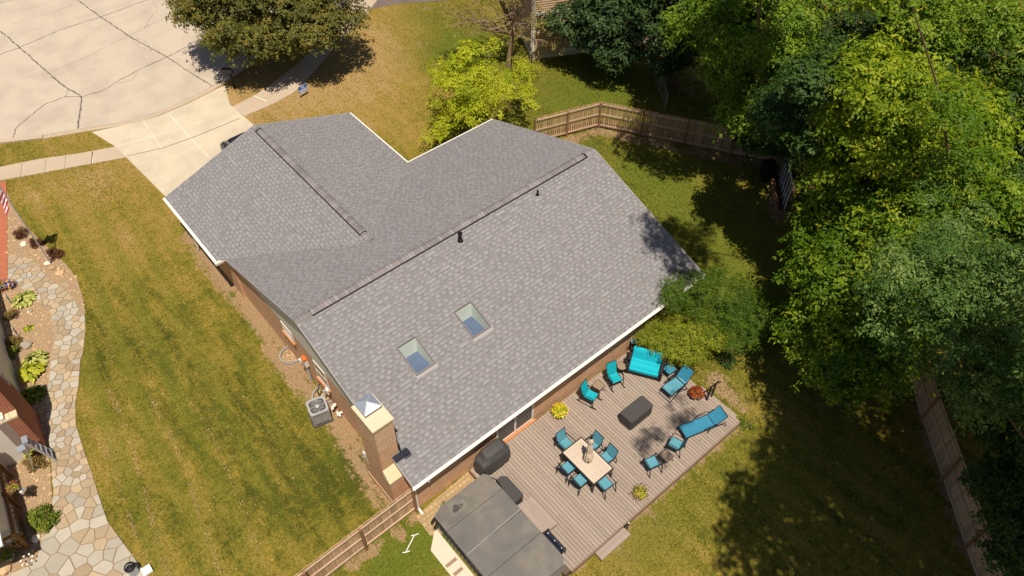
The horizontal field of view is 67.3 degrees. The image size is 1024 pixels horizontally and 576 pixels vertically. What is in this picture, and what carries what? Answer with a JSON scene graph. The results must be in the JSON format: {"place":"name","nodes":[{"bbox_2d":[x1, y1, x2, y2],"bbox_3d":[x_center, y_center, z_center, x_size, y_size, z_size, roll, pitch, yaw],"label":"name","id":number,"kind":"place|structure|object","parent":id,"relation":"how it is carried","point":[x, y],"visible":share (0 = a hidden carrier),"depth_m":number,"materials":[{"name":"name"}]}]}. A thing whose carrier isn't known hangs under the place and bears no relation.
{"place":"outdoors","nodes":[
{"label":"outdoors","id":0,"kind":"place"},
{"bbox_2d":[8,255,143,575],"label":"flagstone path","id":1,"kind":"structure","parent":0,"point":[80,537],"depth_m":30.20,"materials":[{"name":"stone"}]},
{"bbox_2d":[17,435,57,471],"bbox_3d":[-18.532,6.328,29.859,0.928,1.770,0.525,-26,54,-21],"label":"step ladder","id":2,"kind":"object","parent":1,"relation":"on","point":[25,440],"visible":1,"depth_m":29.69,"materials":[{"name":"metal"}]},
{"bbox_2d":[124,561,139,575],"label":"shop vacuum","id":3,"kind":"object","parent":1,"relation":"on","point":[131,568],"visible":1,"depth_m":27.22,"materials":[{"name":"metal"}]},
{"bbox_2d":[140,564,153,575],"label":"cardboard box","id":4,"kind":"object","parent":1,"relation":"on","point":[146,570],"visible":1,"depth_m":27.57,"materials":[{"name":"white cardboard"}]},
{"bbox_2d":[0,0,275,138],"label":"street","id":5,"kind":"structure","parent":0,"point":[67,65],"depth_m":48.67,"materials":[{"name":"concrete"}]},
{"bbox_2d":[0,55,259,143],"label":"kerb","id":6,"kind":"structure","parent":5,"relation":"on","point":[161,112],"depth_m":44.71,"materials":[{"name":"concrete"}]},
{"bbox_2d":[93,85,252,195],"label":"driveway","id":7,"kind":"structure","parent":0,"point":[166,154],"depth_m":43.83,"materials":[{"name":"concrete"}]},
{"bbox_2d":[220,132,243,149],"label":"parked car","id":8,"kind":"object","parent":7,"relation":"on","point":[224,144],"visible":0.08,"depth_m":41.63,"materials":[{"name":"paint"}]},
{"bbox_2d":[0,0,376,180],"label":"sidewalk","id":9,"kind":"structure","parent":0,"point":[291,81],"depth_m":45.72,"materials":[{"name":"concrete"}]},
{"bbox_2d":[332,0,447,10],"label":"asphalt driveway","id":10,"kind":"structure","parent":0,"point":[378,4],"depth_m":53.78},
{"bbox_2d":[0,0,1023,575],"bbox_3d":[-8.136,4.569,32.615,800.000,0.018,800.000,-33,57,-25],"label":"lawn","id":11,"kind":"structure","parent":0,"point":[342,432],"depth_m":32.49,"materials":[{"name":"green plant"}]},
{"bbox_2d":[0,182,7,293],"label":"brick walk","id":12,"kind":"structure","parent":11,"relation":"on","point":[3,249],"depth_m":38.34,"materials":[{"name":"red brick"}]},
{"bbox_2d":[0,319,46,553],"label":"white house","id":13,"kind":"structure","parent":11,"relation":"on","point":[19,417],"depth_m":29.68,"materials":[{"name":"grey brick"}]},
{"bbox_2d":[0,193,84,575],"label":"gravel bed","id":14,"kind":"object","parent":11,"relation":"on","point":[22,480],"visible":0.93,"depth_m":34.49,"materials":[{"name":"brown gravel"}]},
{"bbox_2d":[0,561,11,575],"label":"rock","id":15,"kind":"object","parent":14,"relation":"on","point":[5,567],"visible":0.91,"depth_m":27.56,"materials":[{"name":"beige stone"}]},
{"bbox_2d":[1,277,15,288],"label":"garden pot","id":16,"kind":"object","parent":14,"relation":"on","point":[9,283],"visible":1,"depth_m":36.18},
{"bbox_2d":[0,546,16,564],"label":"shrub","id":17,"kind":"object","parent":14,"relation":"on","point":[7,555],"visible":0.99,"depth_m":27.61,"materials":[{"name":"plant"}]},
{"bbox_2d":[1,308,19,320],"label":"shrub","id":18,"kind":"object","parent":14,"relation":"on","point":[8,316],"visible":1,"depth_m":35.10,"materials":[{"name":"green plant"}]},
{"bbox_2d":[5,334,22,348],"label":"shrub","id":19,"kind":"object","parent":14,"relation":"on","point":[11,340],"visible":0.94,"depth_m":34.08,"materials":[{"name":"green plant"}]},
{"bbox_2d":[6,345,21,359],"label":"shrub","id":20,"kind":"object","parent":14,"relation":"on","point":[11,351],"visible":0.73,"depth_m":33.65,"materials":[{"name":"green plant"}]},
{"bbox_2d":[0,463,30,552],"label":"porch railing","id":21,"kind":"object","parent":14,"relation":"on","point":[8,498],"visible":0.89,"depth_m":28.37,"materials":[{"name":"brown wood"}]},
{"bbox_2d":[5,480,20,493],"bbox_3d":[-18.496,7.367,28.480,0.550,0.480,0.551,-33,57,-25],"label":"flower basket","id":22,"kind":"object","parent":21,"relation":"hanging from","point":[13,487],"visible":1,"depth_m":28.38,"materials":[{"name":"yellow plant"}]},
{"bbox_2d":[11,225,29,238],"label":"barberry shrub","id":23,"kind":"object","parent":14,"relation":"on","point":[20,231],"visible":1,"depth_m":38.53,"materials":[{"name":"red plant"}]},
{"bbox_2d":[12,290,36,308],"bbox_3d":[-22.728,0.479,35.791,1.058,0.380,1.160,-10,50,-9],"label":"hosta","id":24,"kind":"object","parent":14,"relation":"on","point":[26,298],"visible":1,"depth_m":35.68,"materials":[{"name":"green plant"}]},
{"bbox_2d":[0,186,51,263],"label":"flagpole","id":25,"kind":"object","parent":14,"relation":"on","point":[3,199],"visible":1,"depth_m":34.79,"materials":[{"name":"metal"}]},
{"bbox_2d":[20,341,31,348],"bbox_3d":[-21.590,2.515,34.166,0.473,0.292,0.449,11,50,9],"label":"boulder","id":26,"kind":"object","parent":14,"relation":"on","point":[25,344],"visible":1,"depth_m":34.05,"materials":[{"name":"beige stone"}]},
{"bbox_2d":[16,361,45,383],"bbox_3d":[-20.778,3.584,33.057,1.140,0.482,1.175,15,51,12],"label":"hosta","id":27,"kind":"object","parent":14,"relation":"on","point":[24,375],"visible":1,"depth_m":32.92,"materials":[{"name":"yellow plant"}]},
{"bbox_2d":[20,384,47,404],"bbox_3d":[-20.227,4.431,32.343,1.099,0.471,1.028,13,50,10],"label":"shrub","id":28,"kind":"object","parent":14,"relation":"on","point":[37,391],"visible":0.91,"depth_m":32.28,"materials":[{"name":"green plant"}]},
{"bbox_2d":[20,349,48,368],"bbox_3d":[-20.831,3.103,33.527,1.232,0.389,1.239,-33,57,-25],"label":"hosta","id":29,"kind":"object","parent":14,"relation":"on","point":[40,358],"visible":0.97,"depth_m":33.51,"materials":[{"name":"green plant"}]},
{"bbox_2d":[22,450,47,472],"bbox_3d":[-18.840,6.830,30.271,0.842,0.491,0.911,-33,57,-25],"label":"shrub","id":30,"kind":"object","parent":14,"relation":"on","point":[36,460],"visible":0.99,"depth_m":30.21,"materials":[{"name":"green plant"}]},
{"bbox_2d":[31,534,40,542],"bbox_3d":[-17.618,9.252,28.426,0.364,0.197,0.335,20,52,16],"label":"rock","id":31,"kind":"object","parent":14,"relation":"on","point":[35,538],"visible":1,"depth_m":28.36,"materials":[{"name":"grey stone"}]},
{"bbox_2d":[28,236,46,249],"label":"barberry shrub","id":32,"kind":"object","parent":14,"relation":"on","point":[31,241],"visible":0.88,"depth_m":38.13,"materials":[{"name":"red plant"}]},
{"bbox_2d":[25,503,60,533],"bbox_3d":[-17.525,8.540,28.693,1.138,0.682,1.236,-33,57,-25],"label":"shrub","id":33,"kind":"object","parent":14,"relation":"on","point":[36,518],"visible":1,"depth_m":28.61,"materials":[{"name":"green plant"}]},
{"bbox_2d":[45,247,64,261],"bbox_3d":[-22.441,-1.774,37.699,0.797,0.446,1.009,-33,57,-25],"label":"barberry shrub","id":34,"kind":"object","parent":14,"relation":"on","point":[53,252],"visible":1,"depth_m":37.63,"materials":[{"name":"red plant"}]},
{"bbox_2d":[61,180,270,575],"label":"grass clippings","id":35,"kind":"object","parent":11,"relation":"on","point":[147,509],"depth_m":29.87,"materials":[{"name":"plant"}]},
{"bbox_2d":[222,67,234,87],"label":"mailbox","id":36,"kind":"object","parent":11,"relation":"on","point":[229,70],"visible":0.93,"depth_m":46.11,"materials":[{"name":"black metal"}]},
{"bbox_2d":[162,0,371,68],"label":"street tree","id":37,"kind":"object","parent":11,"relation":"on","point":[296,24],"visible":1,"depth_m":44.03,"materials":[{"name":"green plant"}]},
{"bbox_2d":[279,346,298,364],"bbox_3d":[-9.872,3.046,33.813,0.662,0.180,1.000,-33,57,-25],"label":"window well","id":38,"kind":"object","parent":11,"relation":"on","point":[289,358],"depth_m":33.80,"materials":[{"name":"metal"}]},
{"bbox_2d":[298,83,307,96],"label":"yard sign","id":39,"kind":"object","parent":11,"relation":"on","point":[302,88],"visible":1,"depth_m":46.10,"materials":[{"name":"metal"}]},
{"bbox_2d":[306,396,333,427],"bbox_3d":[-7.934,5.070,31.607,0.860,0.896,0.860,-20,52,-17],"label":"air conditioner","id":40,"kind":"object","parent":11,"relation":"on","point":[319,413],"visible":1,"depth_m":31.39,"materials":[{"name":"grey paint"}]},
{"bbox_2d":[312,386,332,404],"bbox_3d":[-8.090,4.637,32.452,0.665,0.180,1.000,-33,57,-25],"label":"window well","id":41,"kind":"object","parent":11,"relation":"on","point":[321,394],"depth_m":32.53,"materials":[{"name":"metal"}]},
{"bbox_2d":[295,488,417,575],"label":"picket fence","id":42,"kind":"object","parent":11,"relation":"on","point":[375,523],"visible":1,"depth_m":27.58,"materials":[{"name":"brown wood"}]},
{"bbox_2d":[163,112,704,514],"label":"brick house","id":43,"kind":"structure","parent":11,"relation":"on","point":[440,317],"depth_m":32.23,"materials":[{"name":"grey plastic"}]},
{"bbox_2d":[280,321,295,345],"bbox_3d":[-9.425,1.890,32.238,0.108,0.760,1.000,-33,57,-25],"label":"window","id":44,"kind":"structure","parent":43,"relation":"in","point":[286,332],"depth_m":32.26,"materials":[{"name":"grey plastic"}]},
{"bbox_2d":[299,355,311,380],"bbox_3d":[-8.727,3.388,32.550,0.237,1.623,0.430,-33,57,-25],"label":"utility meter","id":45,"kind":"object","parent":43,"relation":"attached to","point":[303,359],"visible":1,"depth_m":32.17,"materials":[{"name":"metal"}]},
{"bbox_2d":[313,360,330,393],"bbox_3d":[-7.742,3.575,31.159,0.108,1.310,1.000,-33,57,-25],"label":"window","id":46,"kind":"structure","parent":43,"relation":"in","point":[321,376],"depth_m":31.23,"materials":[{"name":"grey plastic"}]},
{"bbox_2d":[496,404,535,442],"bbox_3d":[0.137,5.255,30.331,2.090,2.130,0.167,-33,57,-25],"label":"sliding door","id":47,"kind":"structure","parent":43,"relation":"in","point":[524,417],"depth_m":30.75,"materials":[{"name":"glass"}]},
{"bbox_2d":[416,472,474,535],"bbox_3d":[-2.316,8.292,29.404,2.700,0.001,1.370,-33,57,-25],"label":"paver strip","id":48,"kind":"object","parent":11,"relation":"on","point":[430,510],"visible":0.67,"depth_m":29.46,"materials":[{"name":"beige brick"}]},
{"bbox_2d":[431,529,473,575],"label":"concrete slab","id":49,"kind":"structure","parent":11,"relation":"on","point":[447,557],"depth_m":28.04,"materials":[{"name":"concrete"}]},
{"bbox_2d":[417,37,541,145],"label":"young tree","id":50,"kind":"object","parent":11,"relation":"on","point":[454,78],"visible":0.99,"depth_m":41.79,"materials":[{"name":"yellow plant"}]},
{"bbox_2d":[431,474,564,575],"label":"swim spa","id":51,"kind":"object","parent":11,"relation":"on","point":[485,525],"visible":1,"depth_m":27.56,"materials":[{"name":"grey paint"}]},
{"bbox_2d":[29,185,967,569],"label":"fallen leaves","id":52,"kind":"object","parent":11,"relation":"on","point":[573,433],"visible":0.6,"depth_m":30.96,"materials":[{"name":"plant"}]},
{"bbox_2d":[434,0,570,67],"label":"half bare tree","id":53,"kind":"object","parent":11,"relation":"on","point":[512,22],"visible":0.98,"depth_m":45.76,"materials":[{"name":"brown plant"}]},
{"bbox_2d":[505,0,655,59],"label":"neighbour house","id":54,"kind":"structure","parent":11,"relation":"on","point":[535,49],"depth_m":48.60,"materials":[{"name":"concrete"}]},
{"bbox_2d":[534,0,637,76],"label":"dark tree","id":55,"kind":"object","parent":11,"relation":"on","point":[608,31],"visible":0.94,"depth_m":44.78,"materials":[{"name":"green plant"}]},
{"bbox_2d":[470,345,739,575],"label":"wooden deck","id":56,"kind":"structure","parent":11,"relation":"on","point":[557,498],"depth_m":30.42,"materials":[{"name":"brown wood"}]},
{"bbox_2d":[474,438,510,474],"bbox_3d":[-0.757,6.504,29.671,1.490,1.289,0.726,-33,57,-25],"label":"covered grill","id":57,"kind":"object","parent":56,"relation":"on","point":[493,456],"visible":1,"depth_m":29.27,"materials":[{"name":"grey fabric"}]},
{"bbox_2d":[496,476,522,504],"bbox_3d":[-0.106,7.698,29.186,0.500,0.470,1.160,-33,57,-25],"label":"storage bin","id":58,"kind":"object","parent":56,"relation":"on","point":[514,493],"visible":0.62,"depth_m":28.99,"materials":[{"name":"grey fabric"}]},
{"bbox_2d":[518,496,556,531],"bbox_3d":[0.919,8.530,28.653,0.757,0.200,1.440,-33,57,-25],"label":"wooden step box","id":59,"kind":"object","parent":56,"relation":"on","point":[538,515],"visible":0.73,"depth_m":28.58,"materials":[{"name":"beige wood"}]},
{"bbox_2d":[551,402,568,417],"bbox_3d":[1.935,5.014,31.463,0.761,0.550,0.762,-33,57,-25],"label":"flower pot","id":60,"kind":"object","parent":56,"relation":"on","point":[560,409],"visible":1,"depth_m":31.32,"materials":[{"name":"yellow plant"}]},
{"bbox_2d":[554,427,574,457],"bbox_3d":[2.096,6.079,30.293,0.573,0.936,0.688,-33,57,-25],"label":"dining chair","id":61,"kind":"object","parent":56,"relation":"on","point":[563,441],"visible":0.84,"depth_m":30.29,"materials":[{"name":"teal fabric"}]},
{"bbox_2d":[556,458,577,483],"bbox_3d":[2.142,6.913,29.574,0.688,0.936,0.573,-33,57,-25],"label":"dining chair","id":62,"kind":"object","parent":56,"relation":"on","point":[568,467],"visible":0.92,"depth_m":29.61,"materials":[{"name":"blue fabric"}]},
{"bbox_2d":[568,470,590,495],"bbox_3d":[2.589,7.313,29.232,0.688,0.936,0.573,-33,57,-25],"label":"dining chair","id":63,"kind":"object","parent":56,"relation":"on","point":[580,480],"visible":0.86,"depth_m":29.26,"materials":[{"name":"teal fabric"}]},
{"bbox_2d":[561,437,613,492],"bbox_3d":[2.895,6.846,29.773,1.065,0.730,1.800,-33,57,-25],"label":"dining table","id":64,"kind":"object","parent":56,"relation":"on","point":[598,468],"visible":0.92,"depth_m":29.44,"materials":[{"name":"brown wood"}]},
{"bbox_2d":[583,436,593,462],"bbox_3d":[2.928,6.253,29.057,0.378,2.580,0.378,-33,57,-25],"label":"patio umbrella","id":65,"kind":"object","parent":56,"relation":"on","point":[588,456],"visible":1,"depth_m":28.89,"materials":[{"name":"beige fabric"}]},
{"bbox_2d":[577,378,601,409],"bbox_3d":[3.241,4.365,31.707,0.931,1.045,0.575,27,54,21],"label":"rocking chair","id":66,"kind":"object","parent":56,"relation":"on","point":[589,394],"visible":1,"depth_m":31.74,"materials":[{"name":"teal fabric"}]},
{"bbox_2d":[585,429,603,449],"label":"dining chair","id":67,"kind":"object","parent":56,"relation":"on","point":[598,438],"visible":0.59,"depth_m":30.20,"materials":[{"name":"teal fabric"}]},
{"bbox_2d":[591,380,604,392],"bbox_3d":[3.611,4.205,32.246,0.477,0.445,0.479,-36,58,-27],"label":"side table","id":68,"kind":"object","parent":56,"relation":"on","point":[599,384],"visible":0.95,"depth_m":32.09,"materials":[{"name":"beige wood"}]},
{"bbox_2d":[594,474,617,499],"bbox_3d":[3.567,7.431,29.137,0.573,0.936,0.688,-30,56,-24],"label":"dining chair","id":69,"kind":"object","parent":56,"relation":"on","point":[605,483],"visible":0.91,"depth_m":29.18,"materials":[{"name":"teal fabric"}]},
{"bbox_2d":[598,442,618,462],"bbox_3d":[3.682,6.574,29.877,0.688,0.936,0.573,-32,56,-25],"label":"dining chair","id":70,"kind":"object","parent":56,"relation":"on","point":[609,454],"visible":0.8,"depth_m":29.87,"materials":[{"name":"blue fabric"}]},
{"bbox_2d":[603,360,624,391],"bbox_3d":[4.321,3.694,32.293,0.575,1.045,0.931,-20,52,-17],"label":"rocking chair","id":71,"kind":"object","parent":56,"relation":"on","point":[613,375],"visible":1,"depth_m":32.33,"materials":[{"name":"teal fabric"}]},
{"bbox_2d":[617,362,625,374],"bbox_3d":[4.677,3.458,32.888,0.446,0.464,0.446,-33,57,-25],"label":"round side table","id":72,"kind":"object","parent":56,"relation":"on","point":[621,365],"visible":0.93,"depth_m":32.73,"materials":[{"name":"beige glass"}]},
{"bbox_2d":[619,396,652,429],"bbox_3d":[5.058,5.088,31.374,1.335,0.620,0.698,-33,57,-25],"label":"covered fire pit","id":73,"kind":"object","parent":56,"relation":"on","point":[636,412],"visible":1,"depth_m":31.14,"materials":[{"name":"grey fabric"}]},
{"bbox_2d":[630,482,649,500],"bbox_3d":[4.876,7.757,29.147,0.762,0.503,0.758,-33,57,-25],"label":"flower pot","id":74,"kind":"object","parent":56,"relation":"on","point":[641,491],"visible":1,"depth_m":29.07,"materials":[{"name":"yellow plant"}]},
{"bbox_2d":[623,346,665,380],"bbox_3d":[5.627,3.198,32.824,1.740,0.900,0.940,14,51,11],"label":"wicker loveseat","id":75,"kind":"object","parent":56,"relation":"on","point":[641,361],"visible":0.97,"depth_m":32.74,"materials":[{"name":"teal fabric"}]},
{"bbox_2d":[641,452,664,478],"bbox_3d":[5.449,6.771,29.719,0.573,0.936,0.688,-19,52,-16],"label":"sling armchair","id":76,"kind":"object","parent":56,"relation":"on","point":[651,462],"visible":1,"depth_m":29.77,"materials":[{"name":"teal fabric"}]},
{"bbox_2d":[657,449,673,468],"bbox_3d":[6.022,6.676,30.131,0.477,0.445,0.479,-34,58,-26],"label":"side table","id":77,"kind":"object","parent":56,"relation":"on","point":[666,455],"visible":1,"depth_m":29.96,"materials":[{"name":"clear glass"}]},
{"bbox_2d":[664,363,675,376],"bbox_3d":[6.705,3.552,32.843,0.460,0.421,0.400,-30,56,-24],"label":"ottoman","id":78,"kind":"object","parent":56,"relation":"on","point":[668,370],"visible":0.89,"depth_m":32.65,"materials":[{"name":"teal fabric"}]},
{"bbox_2d":[659,363,694,401],"bbox_3d":[6.883,3.942,32.077,1.309,1.060,0.685,-32,56,-25],"label":"reclining chair","id":79,"kind":"object","parent":56,"relation":"on","point":[672,387],"visible":1,"depth_m":32.08,"materials":[{"name":"blue fabric"}]},
{"bbox_2d":[665,433,688,458],"bbox_3d":[6.489,6.125,30.283,0.688,0.936,0.573,24,53,19],"label":"sling armchair","id":80,"kind":"object","parent":56,"relation":"on","point":[676,444],"visible":0.99,"depth_m":30.29,"materials":[{"name":"teal fabric"}]},
{"bbox_2d":[689,385,704,398],"bbox_3d":[7.708,4.386,32.086,0.678,0.487,0.689,-33,57,-25],"label":"flower pot","id":81,"kind":"object","parent":56,"relation":"on","point":[695,392],"visible":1,"depth_m":31.95,"materials":[{"name":"red plant"}]},
{"bbox_2d":[675,405,727,437],"bbox_3d":[7.678,5.463,30.987,2.028,0.754,0.691,-18,52,-15],"label":"chaise lounge","id":82,"kind":"object","parent":56,"relation":"on","point":[712,418],"visible":0.92,"depth_m":30.99,"materials":[{"name":"blue fabric"}]},
{"bbox_2d":[706,381,720,399],"bbox_3d":[8.372,4.216,31.914,0.746,1.015,0.096,-32,56,-25],"label":"handrail","id":83,"kind":"object","parent":56,"relation":"on","point":[713,390],"visible":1,"depth_m":31.75,"materials":[{"name":"black metal"}]},
{"bbox_2d":[534,101,777,162],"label":"picket fence","id":84,"kind":"object","parent":11,"relation":"on","point":[545,126],"visible":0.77,"depth_m":43.26,"materials":[{"name":"brown wood"}]},
{"bbox_2d":[653,62,667,110],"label":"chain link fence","id":85,"kind":"object","parent":11,"relation":"on","point":[662,92],"visible":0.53,"depth_m":46.00,"materials":[{"name":"grey metal"}]},
{"bbox_2d":[616,0,709,86],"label":"dark tree","id":86,"kind":"object","parent":11,"relation":"on","point":[647,24],"visible":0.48,"depth_m":43.27,"materials":[{"name":"green plant"}]},
{"bbox_2d":[630,304,736,368],"bbox_3d":[7.478,2.150,33.157,4.094,2.498,3.494,-33,57,-25],"label":"lace maple","id":87,"kind":"object","parent":11,"relation":"on","point":[686,344],"visible":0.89,"depth_m":32.42,"materials":[{"name":"green plant"}]},
{"bbox_2d":[652,264,783,354],"bbox_3d":[9.032,0.889,33.544,5.327,3.614,4.284,22,53,17],"label":"lace maple","id":88,"kind":"object","parent":11,"relation":"on","point":[701,285],"visible":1,"depth_m":32.65,"materials":[{"name":"green plant"}]},
{"bbox_2d":[717,350,736,369],"bbox_3d":[9.508,3.087,33.725,1.010,0.445,0.924,-33,57,-25],"label":"shrub","id":89,"kind":"object","parent":11,"relation":"on","point":[726,356],"visible":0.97,"depth_m":33.67,"materials":[{"name":"green plant"}]},
{"bbox_2d":[656,0,832,147],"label":"maple tree","id":90,"kind":"object","parent":11,"relation":"on","point":[738,47],"visible":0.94,"depth_m":36.88,"materials":[{"name":"green plant"}]},
{"bbox_2d":[739,418,753,429],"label":"shrub","id":91,"kind":"object","parent":11,"relation":"on","point":[743,424],"visible":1,"depth_m":31.67,"materials":[{"name":"green plant"}]},
{"bbox_2d":[759,159,778,182],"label":"trash bin","id":92,"kind":"object","parent":11,"relation":"on","point":[769,168],"visible":0.97,"depth_m":41.12,"materials":[{"name":"black plastic"}]},
{"bbox_2d":[769,176,815,218],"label":"raised bed","id":93,"kind":"object","parent":11,"relation":"on","point":[777,199],"visible":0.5,"depth_m":40.51,"materials":[{"name":"brown wood"}]},
{"bbox_2d":[778,153,793,208],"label":"barred panel","id":94,"kind":"object","parent":93,"relation":"on","point":[785,178],"visible":0.81,"depth_m":40.08,"materials":[{"name":"grey metal"}]},
{"bbox_2d":[727,25,885,175],"bbox_3d":[13.592,-8.337,36.498,6.747,11.414,12.746,26,54,21],"label":"shade tree","id":95,"kind":"object","parent":11,"relation":"on","point":[788,99],"visible":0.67,"depth_m":31.93,"materials":[{"name":"green plant"}]},
{"bbox_2d":[744,0,908,77],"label":"back tree","id":96,"kind":"object","parent":11,"relation":"on","point":[832,22],"visible":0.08,"depth_m":40.65,"materials":[{"name":"green plant"}]},
{"bbox_2d":[814,0,969,74],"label":"grey green tree","id":97,"kind":"object","parent":11,"relation":"on","point":[866,20],"visible":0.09,"depth_m":37.05,"materials":[{"name":"green plant"}]},
{"bbox_2d":[766,144,1023,418],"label":"oak tree","id":98,"kind":"object","parent":11,"relation":"on","point":[830,257],"visible":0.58,"depth_m":28.75,"materials":[{"name":"green plant"}]},
{"bbox_2d":[804,0,1005,209],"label":"oak","id":99,"kind":"object","parent":11,"relation":"on","point":[969,126],"visible":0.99,"depth_m":25.09,"materials":[{"name":"green plant"}]},
{"bbox_2d":[787,23,1023,238],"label":"oak tree","id":100,"kind":"object","parent":11,"relation":"on","point":[871,121],"visible":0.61,"depth_m":28.82,"materials":[{"name":"green plant"}]},
{"bbox_2d":[846,179,1023,438],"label":"silver oak","id":101,"kind":"object","parent":11,"relation":"on","point":[956,309],"visible":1,"depth_m":20.89,"materials":[{"name":"green plant"}]},
{"bbox_2d":[869,0,1023,269],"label":"branchy oak","id":102,"kind":"object","parent":11,"relation":"on","point":[991,33],"visible":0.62,"depth_m":32.46,"materials":[{"name":"green plant"}]},
{"bbox_2d":[903,346,1004,575],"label":"picket fence","id":103,"kind":"object","parent":11,"relation":"on","point":[945,445],"visible":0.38,"depth_m":29.55,"materials":[{"name":"brown wood"}]},
{"bbox_2d":[932,32,1023,301],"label":"back tree","id":104,"kind":"object","parent":11,"relation":"on","point":[1016,92],"visible":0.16,"depth_m":31.48,"materials":[{"name":"green plant"}]},
{"bbox_2d":[941,224,1023,479],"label":"tree","id":105,"kind":"object","parent":11,"relation":"on","point":[977,367],"visible":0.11,"depth_m":26.88,"materials":[{"name":"green plant"}]},
{"bbox_2d":[955,400,1023,575],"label":"tree","id":106,"kind":"object","parent":11,"relation":"on","point":[1005,516],"visible":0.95,"depth_m":25.38,"materials":[{"name":"green plant"}]},
{"bbox_2d":[543,528,565,553],"bbox_3d":[1.513,9.239,27.795,0.340,0.580,0.940,-33,57,-25],"label":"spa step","id":107,"kind":"object","parent":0,"point":[549,533],"visible":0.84,"depth_m":27.65,"materials":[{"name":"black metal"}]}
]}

